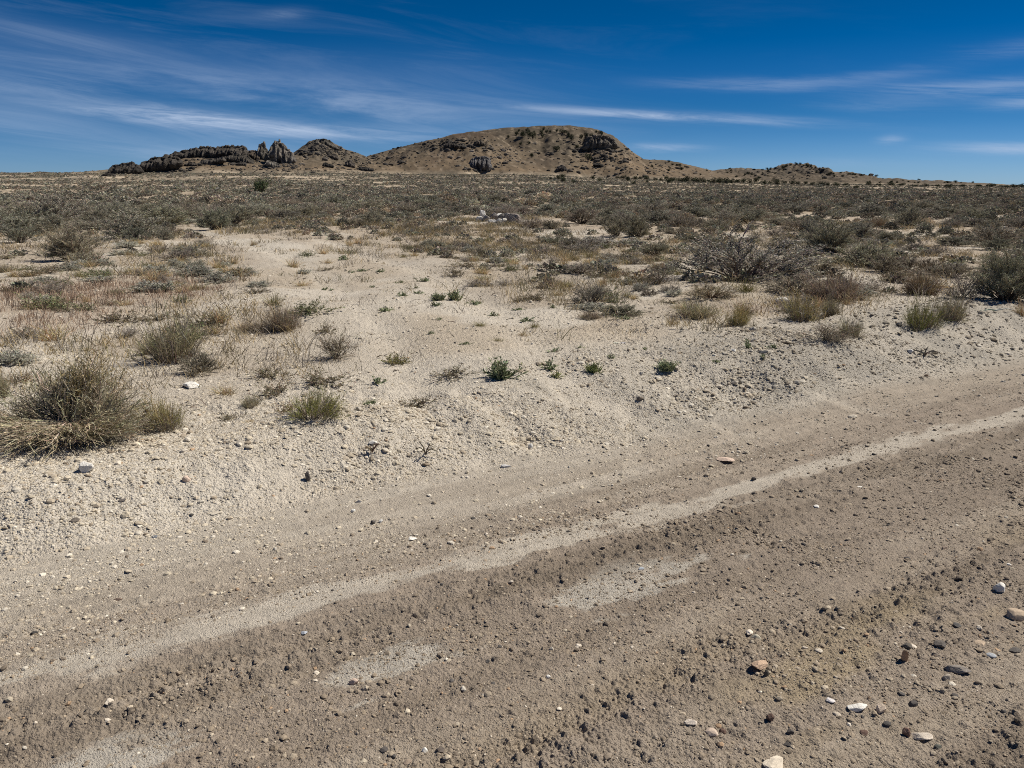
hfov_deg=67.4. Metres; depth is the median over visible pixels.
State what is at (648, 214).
sagebrush shrub
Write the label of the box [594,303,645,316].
sagebrush shrub
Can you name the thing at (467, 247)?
sagebrush shrub
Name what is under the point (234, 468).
ground
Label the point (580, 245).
dead shrub
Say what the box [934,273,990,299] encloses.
dead shrub
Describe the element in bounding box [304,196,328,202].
sagebrush shrub
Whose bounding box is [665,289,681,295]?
sagebrush shrub
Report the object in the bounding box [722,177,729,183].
juniper tree
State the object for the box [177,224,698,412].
dirt track
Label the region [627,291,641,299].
grass tuft
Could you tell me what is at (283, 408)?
weed plant
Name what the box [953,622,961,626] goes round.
stone
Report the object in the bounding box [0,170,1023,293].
desert scrub
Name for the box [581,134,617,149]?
rock outcrop
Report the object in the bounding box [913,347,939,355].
twig
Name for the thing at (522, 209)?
sagebrush shrub
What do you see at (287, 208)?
sagebrush shrub
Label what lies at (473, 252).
weed plant
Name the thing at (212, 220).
sagebrush shrub
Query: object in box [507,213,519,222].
boulder
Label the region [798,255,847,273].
sagebrush shrub
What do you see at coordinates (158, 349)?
rabbitbrush shrub
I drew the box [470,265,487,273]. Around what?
grass tuft
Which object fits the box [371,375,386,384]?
green plant
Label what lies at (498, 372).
green plant
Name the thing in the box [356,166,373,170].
rock outcrop
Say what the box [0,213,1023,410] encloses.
dry grass
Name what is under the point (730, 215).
sagebrush shrub
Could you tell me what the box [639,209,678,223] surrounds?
sagebrush shrub
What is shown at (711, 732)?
stone
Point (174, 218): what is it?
sagebrush shrub
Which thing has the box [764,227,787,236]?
sagebrush shrub
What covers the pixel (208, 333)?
weed plant
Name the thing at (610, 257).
dead shrub
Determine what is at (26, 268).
weed plant
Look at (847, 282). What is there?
sagebrush shrub
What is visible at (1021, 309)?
grass tuft
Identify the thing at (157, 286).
weed plant
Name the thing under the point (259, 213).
sagebrush shrub
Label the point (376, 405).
gravel
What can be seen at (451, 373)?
weed plant
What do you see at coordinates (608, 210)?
sagebrush shrub
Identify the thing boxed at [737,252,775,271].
sagebrush shrub
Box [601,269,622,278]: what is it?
grass tuft
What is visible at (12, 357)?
sagebrush shrub
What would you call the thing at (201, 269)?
sagebrush shrub
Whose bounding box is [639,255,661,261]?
weed plant
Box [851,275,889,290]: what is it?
dead shrub
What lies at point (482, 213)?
boulder
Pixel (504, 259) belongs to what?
weed plant
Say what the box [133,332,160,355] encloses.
rabbitbrush shrub
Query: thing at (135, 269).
grass tuft
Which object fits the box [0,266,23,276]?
grass tuft
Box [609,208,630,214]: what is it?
sagebrush shrub
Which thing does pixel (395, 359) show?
weed plant
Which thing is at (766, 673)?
stone
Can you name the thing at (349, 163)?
rock outcrop
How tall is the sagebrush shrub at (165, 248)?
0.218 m
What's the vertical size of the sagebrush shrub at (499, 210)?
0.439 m
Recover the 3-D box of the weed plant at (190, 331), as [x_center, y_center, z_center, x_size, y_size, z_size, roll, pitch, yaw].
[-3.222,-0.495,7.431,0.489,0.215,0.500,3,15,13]
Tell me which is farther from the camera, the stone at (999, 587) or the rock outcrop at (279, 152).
the rock outcrop at (279, 152)
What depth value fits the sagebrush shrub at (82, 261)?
14.29 m
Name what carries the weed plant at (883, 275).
on the ground at (234, 468)
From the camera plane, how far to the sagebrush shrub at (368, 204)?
44.54 m
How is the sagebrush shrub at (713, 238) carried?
on the ground at (234, 468)
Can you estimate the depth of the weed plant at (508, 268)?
13.08 m
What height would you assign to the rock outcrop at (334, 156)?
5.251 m
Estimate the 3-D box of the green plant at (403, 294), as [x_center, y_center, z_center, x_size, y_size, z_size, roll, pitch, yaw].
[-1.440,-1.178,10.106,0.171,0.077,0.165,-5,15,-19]
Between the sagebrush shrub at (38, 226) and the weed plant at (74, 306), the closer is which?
the weed plant at (74, 306)
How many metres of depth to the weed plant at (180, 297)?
9.68 m
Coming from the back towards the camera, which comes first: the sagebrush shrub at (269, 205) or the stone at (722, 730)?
the sagebrush shrub at (269, 205)
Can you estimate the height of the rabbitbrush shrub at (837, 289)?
0.508 m
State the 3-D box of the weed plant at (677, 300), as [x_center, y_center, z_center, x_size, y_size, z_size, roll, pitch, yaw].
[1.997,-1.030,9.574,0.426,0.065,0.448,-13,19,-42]
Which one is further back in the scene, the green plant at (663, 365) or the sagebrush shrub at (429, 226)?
the sagebrush shrub at (429, 226)
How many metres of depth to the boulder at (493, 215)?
30.78 m
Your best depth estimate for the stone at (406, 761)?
2.19 m
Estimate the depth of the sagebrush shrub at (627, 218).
26.13 m
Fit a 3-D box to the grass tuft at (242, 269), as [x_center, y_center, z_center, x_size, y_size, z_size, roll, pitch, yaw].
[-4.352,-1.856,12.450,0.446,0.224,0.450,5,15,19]
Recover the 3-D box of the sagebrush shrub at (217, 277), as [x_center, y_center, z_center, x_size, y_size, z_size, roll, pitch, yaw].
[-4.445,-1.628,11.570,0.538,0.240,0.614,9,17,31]
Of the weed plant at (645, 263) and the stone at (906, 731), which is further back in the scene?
the weed plant at (645, 263)
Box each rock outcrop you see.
[102,173,115,176]
[107,161,143,173]
[140,154,182,171]
[170,145,248,158]
[184,161,196,165]
[197,157,225,164]
[226,154,254,163]
[236,161,246,165]
[247,150,260,159]
[257,141,269,159]
[265,160,280,166]
[268,139,296,163]
[309,138,339,149]
[322,162,333,167]
[330,153,338,159]
[343,160,354,167]
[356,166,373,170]
[444,141,458,148]
[469,156,492,170]
[474,139,484,145]
[555,165,567,170]
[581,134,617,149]
[593,163,603,166]
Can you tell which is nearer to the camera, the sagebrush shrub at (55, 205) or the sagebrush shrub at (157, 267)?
the sagebrush shrub at (157, 267)
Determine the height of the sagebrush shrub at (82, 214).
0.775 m
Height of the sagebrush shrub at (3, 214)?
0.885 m
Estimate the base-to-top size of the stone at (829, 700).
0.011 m
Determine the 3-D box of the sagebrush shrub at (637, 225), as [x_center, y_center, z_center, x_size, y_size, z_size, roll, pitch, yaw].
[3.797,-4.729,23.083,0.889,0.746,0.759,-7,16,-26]
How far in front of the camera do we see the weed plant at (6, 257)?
16.36 m
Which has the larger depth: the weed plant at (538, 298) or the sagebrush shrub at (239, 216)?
the sagebrush shrub at (239, 216)
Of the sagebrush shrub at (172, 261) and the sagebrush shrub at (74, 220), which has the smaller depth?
the sagebrush shrub at (172, 261)
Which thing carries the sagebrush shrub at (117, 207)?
on the ground at (234, 468)
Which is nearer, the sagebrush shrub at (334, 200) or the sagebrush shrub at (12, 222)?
the sagebrush shrub at (12, 222)
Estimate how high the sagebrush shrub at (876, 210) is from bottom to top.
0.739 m
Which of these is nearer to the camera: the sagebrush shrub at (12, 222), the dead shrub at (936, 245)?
the dead shrub at (936, 245)
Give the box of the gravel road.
[0,358,1023,767]
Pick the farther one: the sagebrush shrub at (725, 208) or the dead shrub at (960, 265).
the sagebrush shrub at (725, 208)
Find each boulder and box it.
[480,210,485,216]
[489,213,497,219]
[497,213,504,218]
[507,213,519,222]
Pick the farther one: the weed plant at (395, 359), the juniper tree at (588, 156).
the juniper tree at (588, 156)
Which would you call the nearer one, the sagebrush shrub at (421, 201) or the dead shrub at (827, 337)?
the dead shrub at (827, 337)
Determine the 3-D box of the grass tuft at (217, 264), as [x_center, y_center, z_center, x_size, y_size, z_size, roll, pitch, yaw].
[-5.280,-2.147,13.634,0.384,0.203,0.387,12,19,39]
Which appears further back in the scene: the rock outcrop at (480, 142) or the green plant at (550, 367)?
the rock outcrop at (480, 142)
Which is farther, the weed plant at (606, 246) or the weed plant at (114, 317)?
the weed plant at (606, 246)
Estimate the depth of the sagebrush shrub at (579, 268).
12.82 m
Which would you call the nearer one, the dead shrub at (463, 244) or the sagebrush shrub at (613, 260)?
the sagebrush shrub at (613, 260)
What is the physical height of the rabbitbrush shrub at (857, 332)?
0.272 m
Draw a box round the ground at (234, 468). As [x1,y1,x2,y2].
[0,172,1023,567]
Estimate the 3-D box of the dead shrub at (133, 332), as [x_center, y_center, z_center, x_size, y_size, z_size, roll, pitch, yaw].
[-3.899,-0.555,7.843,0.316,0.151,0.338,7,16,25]
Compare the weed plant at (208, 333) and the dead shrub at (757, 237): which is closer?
the weed plant at (208, 333)
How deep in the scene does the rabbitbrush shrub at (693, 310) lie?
8.32 m
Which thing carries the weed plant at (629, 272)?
on the ground at (234, 468)
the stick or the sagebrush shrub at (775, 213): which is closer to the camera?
the stick
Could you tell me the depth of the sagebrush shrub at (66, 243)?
15.53 m
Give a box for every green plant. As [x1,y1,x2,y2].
[361,399,377,404]
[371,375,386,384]
[379,306,392,311]
[397,291,407,295]
[414,277,429,281]
[428,292,447,300]
[448,289,463,300]
[481,356,527,380]
[520,317,534,321]
[539,357,558,370]
[545,347,559,351]
[549,370,563,378]
[583,362,602,373]
[614,314,632,318]
[655,359,679,371]
[744,339,752,347]
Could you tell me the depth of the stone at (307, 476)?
4.21 m
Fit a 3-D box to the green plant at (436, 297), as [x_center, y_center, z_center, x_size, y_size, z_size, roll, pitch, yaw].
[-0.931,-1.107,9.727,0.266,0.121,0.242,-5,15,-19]
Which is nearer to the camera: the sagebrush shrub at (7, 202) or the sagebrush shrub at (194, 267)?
the sagebrush shrub at (194, 267)
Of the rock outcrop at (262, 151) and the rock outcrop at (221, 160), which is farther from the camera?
the rock outcrop at (262, 151)
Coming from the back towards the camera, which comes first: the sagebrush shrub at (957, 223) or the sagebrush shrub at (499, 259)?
the sagebrush shrub at (957, 223)
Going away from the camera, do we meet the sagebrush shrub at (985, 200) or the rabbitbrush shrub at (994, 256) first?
the rabbitbrush shrub at (994, 256)
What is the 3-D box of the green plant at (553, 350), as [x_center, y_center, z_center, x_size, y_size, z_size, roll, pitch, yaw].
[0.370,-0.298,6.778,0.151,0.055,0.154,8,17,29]
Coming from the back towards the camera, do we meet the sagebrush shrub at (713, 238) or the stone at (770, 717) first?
the sagebrush shrub at (713, 238)
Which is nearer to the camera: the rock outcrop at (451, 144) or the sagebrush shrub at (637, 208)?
the sagebrush shrub at (637, 208)
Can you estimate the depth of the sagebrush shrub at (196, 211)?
32.66 m
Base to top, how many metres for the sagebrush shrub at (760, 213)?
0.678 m
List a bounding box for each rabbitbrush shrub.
[0,263,16,272]
[0,340,175,462]
[0,372,14,397]
[113,299,215,364]
[131,389,197,435]
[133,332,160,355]
[148,223,181,233]
[231,320,275,333]
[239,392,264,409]
[256,294,310,331]
[275,381,350,425]
[573,308,605,319]
[665,293,725,319]
[724,304,756,326]
[752,212,778,221]
[772,283,833,322]
[797,261,879,301]
[820,287,842,317]
[832,309,869,338]
[867,214,889,226]
[891,262,946,295]
[903,284,954,332]
[928,288,976,323]
[967,219,996,230]
[972,244,1023,266]
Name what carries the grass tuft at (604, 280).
on the ground at (234, 468)
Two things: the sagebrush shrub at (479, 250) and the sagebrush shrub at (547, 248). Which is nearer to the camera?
the sagebrush shrub at (479, 250)
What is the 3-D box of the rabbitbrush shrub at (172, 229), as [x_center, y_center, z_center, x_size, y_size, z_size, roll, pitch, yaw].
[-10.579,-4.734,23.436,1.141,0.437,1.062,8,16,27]
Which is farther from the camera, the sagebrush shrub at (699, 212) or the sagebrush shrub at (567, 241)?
the sagebrush shrub at (699, 212)
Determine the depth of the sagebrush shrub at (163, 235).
19.49 m
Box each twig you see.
[362,442,381,451]
[414,442,437,454]
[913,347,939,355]
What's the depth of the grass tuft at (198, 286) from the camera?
10.86 m
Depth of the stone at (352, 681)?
2.58 m
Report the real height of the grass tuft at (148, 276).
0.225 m
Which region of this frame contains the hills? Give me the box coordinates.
[12,125,1005,185]
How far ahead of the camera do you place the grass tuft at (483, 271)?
12.75 m
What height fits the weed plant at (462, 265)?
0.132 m
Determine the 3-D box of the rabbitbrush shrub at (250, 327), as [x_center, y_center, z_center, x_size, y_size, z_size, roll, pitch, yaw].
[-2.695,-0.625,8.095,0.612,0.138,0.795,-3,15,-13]
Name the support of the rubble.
on the hills
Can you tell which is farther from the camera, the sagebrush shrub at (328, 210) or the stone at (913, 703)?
the sagebrush shrub at (328, 210)
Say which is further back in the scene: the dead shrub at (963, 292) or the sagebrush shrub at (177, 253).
the sagebrush shrub at (177, 253)
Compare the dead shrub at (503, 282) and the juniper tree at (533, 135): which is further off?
the juniper tree at (533, 135)
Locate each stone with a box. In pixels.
[70,518,79,521]
[79,461,94,472]
[182,475,190,481]
[183,381,201,388]
[210,511,221,514]
[305,471,310,480]
[349,678,357,684]
[380,746,387,752]
[403,759,411,764]
[436,747,443,752]
[684,719,696,724]
[705,727,718,736]
[716,457,734,461]
[719,728,725,733]
[750,634,760,639]
[750,660,767,669]
[762,755,782,767]
[764,669,768,676]
[766,713,773,721]
[787,728,793,734]
[826,697,834,702]
[847,703,866,711]
[860,730,867,735]
[876,704,885,713]
[901,643,911,649]
[901,650,908,661]
[902,727,910,736]
[909,700,917,706]
[911,732,932,739]
[933,640,945,647]
[942,674,950,679]
[944,665,971,673]
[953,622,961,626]
[974,640,984,645]
[986,652,996,657]
[993,582,1004,592]
[1006,608,1023,621]
[1009,647,1020,652]
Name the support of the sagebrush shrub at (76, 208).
on the ground at (234, 468)
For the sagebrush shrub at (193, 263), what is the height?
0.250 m
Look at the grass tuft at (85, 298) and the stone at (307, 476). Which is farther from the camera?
the grass tuft at (85, 298)
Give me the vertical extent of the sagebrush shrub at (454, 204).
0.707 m
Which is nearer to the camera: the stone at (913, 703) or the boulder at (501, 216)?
the stone at (913, 703)
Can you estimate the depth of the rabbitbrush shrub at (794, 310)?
8.05 m
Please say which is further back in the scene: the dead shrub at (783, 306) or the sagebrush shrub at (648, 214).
the sagebrush shrub at (648, 214)
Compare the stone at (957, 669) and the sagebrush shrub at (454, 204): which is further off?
the sagebrush shrub at (454, 204)
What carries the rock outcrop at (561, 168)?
on the hills
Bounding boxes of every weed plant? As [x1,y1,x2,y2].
[0,371,39,385]
[1,254,22,258]
[6,273,40,276]
[6,325,54,338]
[11,265,37,270]
[14,291,82,308]
[21,267,46,276]
[23,298,72,310]
[24,266,62,273]
[31,262,67,270]
[36,300,70,307]
[41,276,74,286]
[55,300,97,311]
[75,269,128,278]
[78,260,104,265]
[83,264,114,275]
[85,307,142,323]
[99,298,119,305]
[105,288,132,294]
[120,308,182,322]
[132,283,174,291]
[136,250,154,256]
[158,321,207,341]
[167,293,194,301]
[177,311,231,329]
[178,327,230,335]
[216,410,246,421]
[234,286,275,293]
[244,363,299,381]
[248,378,291,398]
[272,401,296,415]
[283,368,356,387]
[288,295,344,315]
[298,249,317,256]
[311,320,337,335]
[381,351,411,365]
[398,389,438,407]
[429,362,478,382]
[440,271,467,277]
[442,260,478,267]
[447,268,463,273]
[463,251,490,257]
[495,262,519,270]
[496,257,519,262]
[510,294,531,301]
[520,292,549,300]
[580,270,611,278]
[593,287,625,299]
[598,242,616,248]
[603,294,628,303]
[619,269,635,276]
[633,259,656,264]
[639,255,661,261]
[657,299,690,303]
[670,250,688,256]
[736,305,756,314]
[869,270,908,280]
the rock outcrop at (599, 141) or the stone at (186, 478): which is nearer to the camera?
the stone at (186, 478)
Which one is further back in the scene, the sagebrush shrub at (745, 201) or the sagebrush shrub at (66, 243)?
the sagebrush shrub at (745, 201)
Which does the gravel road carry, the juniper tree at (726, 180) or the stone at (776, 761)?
the stone at (776, 761)
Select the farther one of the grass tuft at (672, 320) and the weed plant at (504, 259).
the weed plant at (504, 259)
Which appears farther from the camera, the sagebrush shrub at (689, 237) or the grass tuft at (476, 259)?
the sagebrush shrub at (689, 237)
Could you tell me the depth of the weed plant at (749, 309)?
8.63 m
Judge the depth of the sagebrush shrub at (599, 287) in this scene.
10.46 m
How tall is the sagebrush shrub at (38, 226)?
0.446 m
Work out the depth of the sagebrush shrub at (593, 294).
9.41 m
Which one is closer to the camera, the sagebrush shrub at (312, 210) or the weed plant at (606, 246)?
the weed plant at (606, 246)
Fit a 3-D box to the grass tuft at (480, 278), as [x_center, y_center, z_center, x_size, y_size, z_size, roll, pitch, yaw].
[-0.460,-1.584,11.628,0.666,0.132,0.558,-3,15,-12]
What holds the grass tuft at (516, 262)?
on the ground at (234, 468)
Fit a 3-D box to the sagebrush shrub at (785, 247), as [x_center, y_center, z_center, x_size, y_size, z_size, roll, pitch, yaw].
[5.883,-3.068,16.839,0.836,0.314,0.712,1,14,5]
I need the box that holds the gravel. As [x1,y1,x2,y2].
[0,227,1023,767]
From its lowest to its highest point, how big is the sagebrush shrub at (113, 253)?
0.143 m
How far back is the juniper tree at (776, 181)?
284.21 m
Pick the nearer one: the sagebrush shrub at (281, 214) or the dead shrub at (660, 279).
the dead shrub at (660, 279)
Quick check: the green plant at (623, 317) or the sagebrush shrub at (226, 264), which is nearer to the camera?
the green plant at (623, 317)
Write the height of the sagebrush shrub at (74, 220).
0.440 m
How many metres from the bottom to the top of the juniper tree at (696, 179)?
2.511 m
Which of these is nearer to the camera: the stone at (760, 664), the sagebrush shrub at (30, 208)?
the stone at (760, 664)
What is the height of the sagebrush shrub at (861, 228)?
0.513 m
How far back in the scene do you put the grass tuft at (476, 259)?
14.28 m
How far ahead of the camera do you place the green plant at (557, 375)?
5.93 m
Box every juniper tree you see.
[252,178,271,191]
[529,130,535,138]
[584,153,591,159]
[662,175,672,183]
[693,177,701,182]
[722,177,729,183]
[771,177,780,183]
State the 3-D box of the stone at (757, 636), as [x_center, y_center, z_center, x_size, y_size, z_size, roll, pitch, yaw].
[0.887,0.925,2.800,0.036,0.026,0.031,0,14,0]
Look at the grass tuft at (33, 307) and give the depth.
8.94 m
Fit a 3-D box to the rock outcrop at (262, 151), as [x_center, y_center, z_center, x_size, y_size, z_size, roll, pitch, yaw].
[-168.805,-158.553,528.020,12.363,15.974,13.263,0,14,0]
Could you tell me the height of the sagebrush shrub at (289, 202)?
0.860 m
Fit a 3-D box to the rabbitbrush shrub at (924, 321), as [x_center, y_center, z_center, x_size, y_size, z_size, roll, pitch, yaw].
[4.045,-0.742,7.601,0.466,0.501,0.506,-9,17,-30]
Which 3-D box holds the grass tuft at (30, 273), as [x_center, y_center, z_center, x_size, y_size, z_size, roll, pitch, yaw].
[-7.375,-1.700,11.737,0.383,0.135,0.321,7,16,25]
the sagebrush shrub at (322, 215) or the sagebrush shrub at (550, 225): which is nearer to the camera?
the sagebrush shrub at (550, 225)
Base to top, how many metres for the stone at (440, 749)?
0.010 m
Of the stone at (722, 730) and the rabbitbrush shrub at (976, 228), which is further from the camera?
the rabbitbrush shrub at (976, 228)
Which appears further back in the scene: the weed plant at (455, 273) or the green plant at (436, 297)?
the weed plant at (455, 273)
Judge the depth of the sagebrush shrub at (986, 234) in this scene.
18.36 m
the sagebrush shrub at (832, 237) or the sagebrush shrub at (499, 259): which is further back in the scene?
the sagebrush shrub at (832, 237)
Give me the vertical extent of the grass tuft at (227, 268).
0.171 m
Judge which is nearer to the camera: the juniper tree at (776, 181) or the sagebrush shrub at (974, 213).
the sagebrush shrub at (974, 213)
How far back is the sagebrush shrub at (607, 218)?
27.29 m
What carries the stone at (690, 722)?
on the gravel road
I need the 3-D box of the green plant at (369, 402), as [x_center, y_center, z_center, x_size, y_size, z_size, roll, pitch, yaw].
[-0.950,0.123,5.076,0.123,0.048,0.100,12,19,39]
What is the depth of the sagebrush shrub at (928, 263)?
13.08 m
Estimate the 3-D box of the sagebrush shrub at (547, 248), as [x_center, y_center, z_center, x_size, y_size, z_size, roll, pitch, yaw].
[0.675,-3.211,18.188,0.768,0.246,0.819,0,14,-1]
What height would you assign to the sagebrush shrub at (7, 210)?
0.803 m
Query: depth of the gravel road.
2.95 m
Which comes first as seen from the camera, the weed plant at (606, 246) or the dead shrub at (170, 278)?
the dead shrub at (170, 278)
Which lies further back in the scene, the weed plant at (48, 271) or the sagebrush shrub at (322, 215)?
the sagebrush shrub at (322, 215)
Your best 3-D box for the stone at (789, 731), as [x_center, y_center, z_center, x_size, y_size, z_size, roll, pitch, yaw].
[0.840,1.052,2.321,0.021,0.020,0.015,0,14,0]
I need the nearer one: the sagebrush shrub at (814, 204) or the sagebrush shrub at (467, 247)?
the sagebrush shrub at (467, 247)
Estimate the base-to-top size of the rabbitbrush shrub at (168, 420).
0.288 m
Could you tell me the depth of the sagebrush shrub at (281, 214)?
33.04 m
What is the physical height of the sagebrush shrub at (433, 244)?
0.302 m
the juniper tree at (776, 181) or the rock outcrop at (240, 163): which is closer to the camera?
the juniper tree at (776, 181)
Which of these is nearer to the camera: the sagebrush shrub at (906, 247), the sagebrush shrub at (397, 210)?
the sagebrush shrub at (906, 247)
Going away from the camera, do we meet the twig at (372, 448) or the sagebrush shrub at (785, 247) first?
the twig at (372, 448)
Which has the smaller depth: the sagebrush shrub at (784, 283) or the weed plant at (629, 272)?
the sagebrush shrub at (784, 283)
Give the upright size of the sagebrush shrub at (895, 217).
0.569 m
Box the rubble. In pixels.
[103,126,873,181]
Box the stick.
[980,308,1011,310]
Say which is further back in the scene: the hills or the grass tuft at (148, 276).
the hills
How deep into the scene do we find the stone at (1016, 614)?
2.92 m
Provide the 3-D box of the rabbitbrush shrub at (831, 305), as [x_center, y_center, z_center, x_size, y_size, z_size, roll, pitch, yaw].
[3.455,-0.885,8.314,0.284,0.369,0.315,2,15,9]
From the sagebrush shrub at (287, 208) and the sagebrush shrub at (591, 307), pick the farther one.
the sagebrush shrub at (287, 208)
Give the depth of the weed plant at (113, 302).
9.35 m
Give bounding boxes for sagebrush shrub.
[0,197,9,206]
[0,199,40,207]
[0,205,21,221]
[0,206,65,225]
[0,215,39,229]
[0,222,44,242]
[0,347,40,365]
[6,200,41,217]
[22,222,55,233]
[25,191,89,222]
[26,274,58,284]
[30,220,111,259]
[32,295,60,301]
[33,200,87,215]
[33,211,70,229]
[52,259,83,270]
[58,251,96,264]
[64,219,97,229]
[68,258,99,266]
[71,204,115,223]
[75,204,102,218]
[75,217,112,230]
[77,275,117,282]
[88,207,173,237]
[91,200,139,221]
[97,256,116,265]
[106,249,130,255]
[113,240,144,247]
[121,224,151,239]
[123,279,185,292]
[130,204,168,220]
[134,198,187,215]
[135,205,193,225]
[140,197,164,203]
[142,264,171,273]
[143,243,172,251]
[154,247,204,259]
[155,226,174,239]
[165,243,211,256]
[167,258,185,266]
[169,257,205,270]
[172,264,215,276]
[172,267,217,276]
[175,197,201,208]
[175,197,214,217]
[175,347,224,375]
[177,219,196,222]
[184,207,222,217]
[191,202,266,224]
[194,269,238,283]
[195,205,231,229]
[214,201,249,211]
[220,260,232,266]
[226,265,257,275]
[234,202,274,213]
[245,280,271,288]
[250,202,280,209]
[250,205,270,216]
[266,203,290,210]
[268,208,300,219]
[271,195,301,203]
[288,206,312,215]
[294,200,334,213]
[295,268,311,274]
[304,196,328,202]
[305,203,326,215]
[313,213,333,219]
[317,194,353,204]
[345,199,386,210]
[347,218,371,225]
[359,210,385,224]
[389,203,416,211]
[395,202,422,212]
[411,199,433,206]
[419,194,441,199]
[419,224,444,230]
[421,239,457,250]
[433,200,464,208]
[461,244,475,252]
[470,245,494,255]
[484,194,502,200]
[489,256,504,262]
[492,203,516,212]
[492,207,516,213]
[511,205,535,213]
[514,215,544,227]
[529,242,555,252]
[530,201,567,210]
[540,219,559,228]
[541,206,561,215]
[545,236,565,243]
[557,235,591,249]
[560,262,597,273]
[562,283,615,303]
[564,206,596,223]
[569,301,618,311]
[573,233,639,247]
[586,214,619,225]
[586,284,607,292]
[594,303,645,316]
[596,207,616,215]
[600,218,631,235]
[601,257,621,263]
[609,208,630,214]
[609,214,653,226]
[611,211,627,218]
[619,204,649,213]
[619,277,633,284]
[620,237,645,242]
[626,216,650,236]
[630,283,651,291]
[631,212,653,220]
[633,199,674,212]
[635,240,670,255]
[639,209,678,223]
[641,286,659,295]
[655,194,681,200]
[657,260,685,272]
[658,283,682,291]
[660,211,705,226]
[662,221,837,283]
[663,208,682,215]
[663,226,688,233]
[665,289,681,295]
[679,205,713,216]
[679,233,700,241]
[681,233,737,262]
[682,278,742,300]
[701,216,732,227]
[703,206,742,216]
[711,208,742,224]
[713,206,770,222]
[731,203,753,208]
[736,197,760,204]
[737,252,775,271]
[754,211,786,218]
[760,236,799,249]
[762,216,793,225]
[762,271,829,293]
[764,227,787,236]
[770,219,818,230]
[773,201,815,212]
[794,218,826,234]
[797,217,864,252]
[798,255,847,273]
[806,201,832,208]
[815,239,908,266]
[833,273,860,288]
[837,221,868,227]
[843,220,881,235]
[844,242,887,254]
[852,202,886,208]
[852,202,893,214]
[857,286,879,296]
[863,253,909,272]
[869,227,887,235]
[874,231,907,240]
[883,212,916,222]
[892,206,930,225]
[896,241,925,249]
[897,255,922,268]
[907,198,948,208]
[911,257,944,270]
[917,208,937,214]
[923,261,984,277]
[927,203,984,216]
[931,235,972,245]
[936,216,969,227]
[941,214,970,223]
[955,207,989,219]
[965,225,1023,244]
[968,242,1023,301]
[969,223,1006,235]
[970,234,1019,249]
[972,197,999,205]
[973,219,1003,227]
[985,202,1013,207]
[1000,217,1023,227]
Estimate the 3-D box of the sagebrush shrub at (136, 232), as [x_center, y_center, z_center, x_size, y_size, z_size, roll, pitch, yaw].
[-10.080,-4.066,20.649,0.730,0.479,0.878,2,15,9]
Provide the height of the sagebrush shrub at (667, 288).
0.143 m
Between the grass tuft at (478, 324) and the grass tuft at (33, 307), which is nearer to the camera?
the grass tuft at (478, 324)
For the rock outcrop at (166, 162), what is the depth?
487.37 m
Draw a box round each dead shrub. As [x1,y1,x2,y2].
[17,291,38,297]
[19,276,79,292]
[116,325,142,337]
[129,265,151,275]
[144,272,175,281]
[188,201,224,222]
[304,323,360,360]
[456,237,472,250]
[460,275,496,286]
[496,278,512,285]
[512,242,524,249]
[546,257,565,262]
[561,237,604,252]
[599,252,619,261]
[625,253,644,264]
[640,262,679,284]
[749,233,765,240]
[769,294,803,313]
[794,316,870,342]
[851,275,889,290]
[924,243,948,254]
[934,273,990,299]
[944,261,975,270]
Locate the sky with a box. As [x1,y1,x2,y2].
[0,0,1023,184]
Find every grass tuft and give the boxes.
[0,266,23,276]
[20,270,40,276]
[22,320,75,341]
[23,302,50,309]
[66,269,91,276]
[77,295,92,301]
[80,260,103,266]
[113,297,137,305]
[125,265,142,272]
[134,270,162,282]
[140,269,172,276]
[147,238,165,245]
[164,253,190,264]
[173,283,196,292]
[186,282,211,290]
[202,305,239,323]
[205,325,222,334]
[206,380,244,396]
[209,259,223,268]
[219,264,239,272]
[227,257,239,263]
[230,265,257,275]
[256,290,287,305]
[280,257,305,267]
[290,280,314,285]
[315,247,333,253]
[349,236,366,243]
[466,255,480,261]
[466,275,498,281]
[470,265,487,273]
[471,319,488,326]
[472,265,493,274]
[472,273,491,279]
[507,259,523,264]
[598,277,607,286]
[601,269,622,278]
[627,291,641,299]
[648,259,668,268]
[665,311,680,324]
[729,277,768,292]
[736,299,754,311]
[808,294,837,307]
[840,296,853,304]
[1007,297,1023,316]
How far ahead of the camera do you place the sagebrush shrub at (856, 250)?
15.46 m
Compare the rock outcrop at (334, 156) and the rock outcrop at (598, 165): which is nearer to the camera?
the rock outcrop at (334, 156)
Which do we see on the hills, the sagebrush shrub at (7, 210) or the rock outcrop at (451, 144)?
the rock outcrop at (451, 144)
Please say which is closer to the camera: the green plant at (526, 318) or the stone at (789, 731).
the stone at (789, 731)
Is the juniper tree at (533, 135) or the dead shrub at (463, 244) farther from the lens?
the juniper tree at (533, 135)
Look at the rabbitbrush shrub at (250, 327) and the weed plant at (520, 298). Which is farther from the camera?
the weed plant at (520, 298)
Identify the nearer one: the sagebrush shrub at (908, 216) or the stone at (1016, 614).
the stone at (1016, 614)
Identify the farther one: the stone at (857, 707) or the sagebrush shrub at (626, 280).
the sagebrush shrub at (626, 280)
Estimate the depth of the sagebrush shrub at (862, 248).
13.83 m
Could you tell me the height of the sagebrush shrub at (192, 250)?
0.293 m
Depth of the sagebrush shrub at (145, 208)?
35.18 m
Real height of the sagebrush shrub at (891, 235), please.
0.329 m
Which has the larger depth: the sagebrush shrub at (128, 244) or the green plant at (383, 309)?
the sagebrush shrub at (128, 244)
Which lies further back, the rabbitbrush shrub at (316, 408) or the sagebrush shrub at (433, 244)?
the sagebrush shrub at (433, 244)
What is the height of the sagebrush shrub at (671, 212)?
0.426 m

